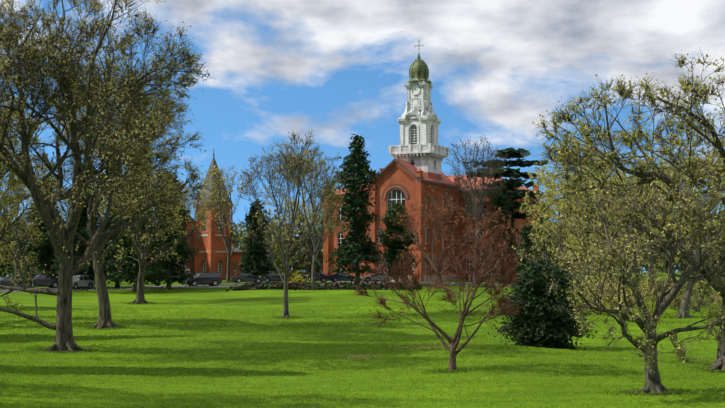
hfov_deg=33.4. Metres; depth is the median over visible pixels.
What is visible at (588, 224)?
tree
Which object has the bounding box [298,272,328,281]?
parked car
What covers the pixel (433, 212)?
red maple tree
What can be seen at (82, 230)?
conifer
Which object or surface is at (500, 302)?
small red tree
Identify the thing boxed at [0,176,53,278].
tree
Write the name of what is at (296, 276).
forsythia shrubs
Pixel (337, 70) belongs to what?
sky
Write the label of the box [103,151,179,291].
conifer
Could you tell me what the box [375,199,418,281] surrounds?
evergreen tree
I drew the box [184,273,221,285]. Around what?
dark suv
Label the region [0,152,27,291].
tree
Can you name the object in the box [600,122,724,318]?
tree
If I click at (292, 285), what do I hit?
bare bank shrubs
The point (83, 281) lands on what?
white suv
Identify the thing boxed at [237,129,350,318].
slender tree
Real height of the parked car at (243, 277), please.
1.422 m
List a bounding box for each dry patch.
[344,353,379,359]
[383,344,487,349]
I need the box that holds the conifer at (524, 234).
[513,221,541,276]
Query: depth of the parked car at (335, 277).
176.44 m
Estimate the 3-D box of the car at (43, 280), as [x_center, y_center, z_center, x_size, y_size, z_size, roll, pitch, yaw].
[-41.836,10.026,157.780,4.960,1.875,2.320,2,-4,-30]
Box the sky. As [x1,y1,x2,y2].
[0,0,724,275]
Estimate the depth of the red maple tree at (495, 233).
158.80 m
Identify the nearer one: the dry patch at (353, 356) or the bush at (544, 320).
the dry patch at (353, 356)
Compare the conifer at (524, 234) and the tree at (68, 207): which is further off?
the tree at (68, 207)
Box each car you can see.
[0,278,32,288]
[27,274,57,287]
[230,273,264,282]
[261,273,290,282]
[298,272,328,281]
[328,272,360,281]
[360,272,391,281]
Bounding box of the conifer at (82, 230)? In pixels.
[51,160,107,278]
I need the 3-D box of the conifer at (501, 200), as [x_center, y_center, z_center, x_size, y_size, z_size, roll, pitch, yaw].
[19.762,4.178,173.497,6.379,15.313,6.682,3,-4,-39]
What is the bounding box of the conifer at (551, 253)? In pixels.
[531,201,565,273]
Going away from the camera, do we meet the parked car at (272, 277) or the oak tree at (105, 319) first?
the oak tree at (105, 319)
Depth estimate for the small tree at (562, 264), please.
99.29 m
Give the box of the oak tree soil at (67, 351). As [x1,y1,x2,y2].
[45,349,89,352]
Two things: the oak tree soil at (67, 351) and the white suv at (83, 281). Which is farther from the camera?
the white suv at (83, 281)
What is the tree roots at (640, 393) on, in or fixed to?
on the ground at (213, 298)
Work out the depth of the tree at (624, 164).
164.97 m
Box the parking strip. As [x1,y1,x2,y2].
[243,281,421,283]
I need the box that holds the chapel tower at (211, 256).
[144,151,242,279]
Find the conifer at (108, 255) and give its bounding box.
[90,195,147,287]
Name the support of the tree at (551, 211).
on the ground at (213, 298)
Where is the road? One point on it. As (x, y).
(163, 287)
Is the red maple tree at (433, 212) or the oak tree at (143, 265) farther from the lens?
the red maple tree at (433, 212)
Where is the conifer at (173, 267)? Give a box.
[132,171,198,289]
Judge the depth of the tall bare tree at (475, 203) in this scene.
172.33 m
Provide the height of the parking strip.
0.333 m
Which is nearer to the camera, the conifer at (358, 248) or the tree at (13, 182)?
the tree at (13, 182)
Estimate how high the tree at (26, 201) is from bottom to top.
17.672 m
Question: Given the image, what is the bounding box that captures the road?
[0,279,705,291]
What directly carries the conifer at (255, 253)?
on the ground at (213, 298)
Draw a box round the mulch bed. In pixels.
[252,289,405,289]
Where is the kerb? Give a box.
[7,284,457,291]
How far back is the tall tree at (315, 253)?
167.42 m
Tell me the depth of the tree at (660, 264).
151.35 m
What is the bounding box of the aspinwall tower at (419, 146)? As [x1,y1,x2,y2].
[389,39,448,179]
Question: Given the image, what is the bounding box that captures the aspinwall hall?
[323,158,540,281]
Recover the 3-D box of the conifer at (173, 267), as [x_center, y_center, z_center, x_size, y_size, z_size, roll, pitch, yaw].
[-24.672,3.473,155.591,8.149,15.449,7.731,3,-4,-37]
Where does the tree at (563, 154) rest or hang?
on the ground at (213, 298)
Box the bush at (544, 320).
[488,258,597,349]
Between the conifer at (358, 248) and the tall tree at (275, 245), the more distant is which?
the tall tree at (275, 245)
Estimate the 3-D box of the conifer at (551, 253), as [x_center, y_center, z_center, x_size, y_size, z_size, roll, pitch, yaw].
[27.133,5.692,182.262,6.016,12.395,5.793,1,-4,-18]
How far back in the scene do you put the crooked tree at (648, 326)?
45.78 m
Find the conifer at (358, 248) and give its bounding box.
[324,134,386,282]
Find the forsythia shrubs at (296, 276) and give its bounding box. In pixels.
[288,271,591,284]
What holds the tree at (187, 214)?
on the ground at (213, 298)
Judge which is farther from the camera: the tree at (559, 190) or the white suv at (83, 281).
the white suv at (83, 281)
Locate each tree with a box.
[0,0,217,354]
[0,28,23,75]
[0,95,55,278]
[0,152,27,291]
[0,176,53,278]
[3,39,206,330]
[8,172,66,269]
[52,178,105,220]
[90,152,210,304]
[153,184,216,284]
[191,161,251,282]
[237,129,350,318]
[252,146,347,284]
[263,197,317,272]
[351,236,523,373]
[388,185,495,288]
[441,136,512,283]
[457,206,523,288]
[510,174,724,396]
[517,49,724,372]
[519,191,587,270]
[523,152,616,267]
[534,131,623,306]
[545,241,621,320]
[554,182,657,286]
[563,151,690,314]
[591,158,674,279]
[594,149,721,295]
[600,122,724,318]
[648,150,722,283]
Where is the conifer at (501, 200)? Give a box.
[478,180,520,283]
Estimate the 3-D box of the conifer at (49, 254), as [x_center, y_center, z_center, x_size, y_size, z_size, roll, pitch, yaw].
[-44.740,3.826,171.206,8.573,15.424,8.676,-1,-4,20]
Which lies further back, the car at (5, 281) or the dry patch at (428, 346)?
the car at (5, 281)
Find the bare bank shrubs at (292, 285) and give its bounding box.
[226,279,428,291]
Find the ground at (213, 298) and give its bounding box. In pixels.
[0,271,724,407]
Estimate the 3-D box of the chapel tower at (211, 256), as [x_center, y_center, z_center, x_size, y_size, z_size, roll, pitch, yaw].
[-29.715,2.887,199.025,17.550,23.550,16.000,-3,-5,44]
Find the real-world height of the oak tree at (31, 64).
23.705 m
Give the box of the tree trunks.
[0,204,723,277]
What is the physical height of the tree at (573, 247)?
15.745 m
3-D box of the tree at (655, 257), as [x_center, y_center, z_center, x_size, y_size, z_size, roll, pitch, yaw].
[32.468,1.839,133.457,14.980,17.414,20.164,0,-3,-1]
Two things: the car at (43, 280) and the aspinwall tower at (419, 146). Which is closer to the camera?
the car at (43, 280)
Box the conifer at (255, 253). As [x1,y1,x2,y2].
[234,198,276,282]
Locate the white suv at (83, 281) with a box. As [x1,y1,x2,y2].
[73,275,94,288]
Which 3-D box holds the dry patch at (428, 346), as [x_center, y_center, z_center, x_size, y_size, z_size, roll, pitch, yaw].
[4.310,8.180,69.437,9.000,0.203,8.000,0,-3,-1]
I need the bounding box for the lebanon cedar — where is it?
[465,147,554,253]
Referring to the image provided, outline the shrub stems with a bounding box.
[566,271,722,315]
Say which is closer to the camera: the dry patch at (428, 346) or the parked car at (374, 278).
the dry patch at (428, 346)
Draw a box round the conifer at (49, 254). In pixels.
[12,177,61,279]
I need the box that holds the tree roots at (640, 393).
[623,390,683,394]
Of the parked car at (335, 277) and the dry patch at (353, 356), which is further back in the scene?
the parked car at (335, 277)
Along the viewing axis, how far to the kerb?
166.80 m
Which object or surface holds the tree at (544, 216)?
on the ground at (213, 298)
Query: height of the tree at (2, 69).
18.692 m
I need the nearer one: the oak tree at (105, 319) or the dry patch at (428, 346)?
the dry patch at (428, 346)
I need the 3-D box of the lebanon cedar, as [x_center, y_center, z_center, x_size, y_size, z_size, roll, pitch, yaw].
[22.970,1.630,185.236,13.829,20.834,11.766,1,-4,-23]
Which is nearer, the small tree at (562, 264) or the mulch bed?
the small tree at (562, 264)
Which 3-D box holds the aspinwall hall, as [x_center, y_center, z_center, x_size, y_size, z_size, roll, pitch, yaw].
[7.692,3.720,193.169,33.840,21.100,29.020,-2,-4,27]
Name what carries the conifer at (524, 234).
on the ground at (213, 298)
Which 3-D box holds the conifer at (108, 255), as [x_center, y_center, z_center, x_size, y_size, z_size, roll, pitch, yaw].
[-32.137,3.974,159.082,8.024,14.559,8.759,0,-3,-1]
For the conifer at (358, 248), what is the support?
on the ground at (213, 298)

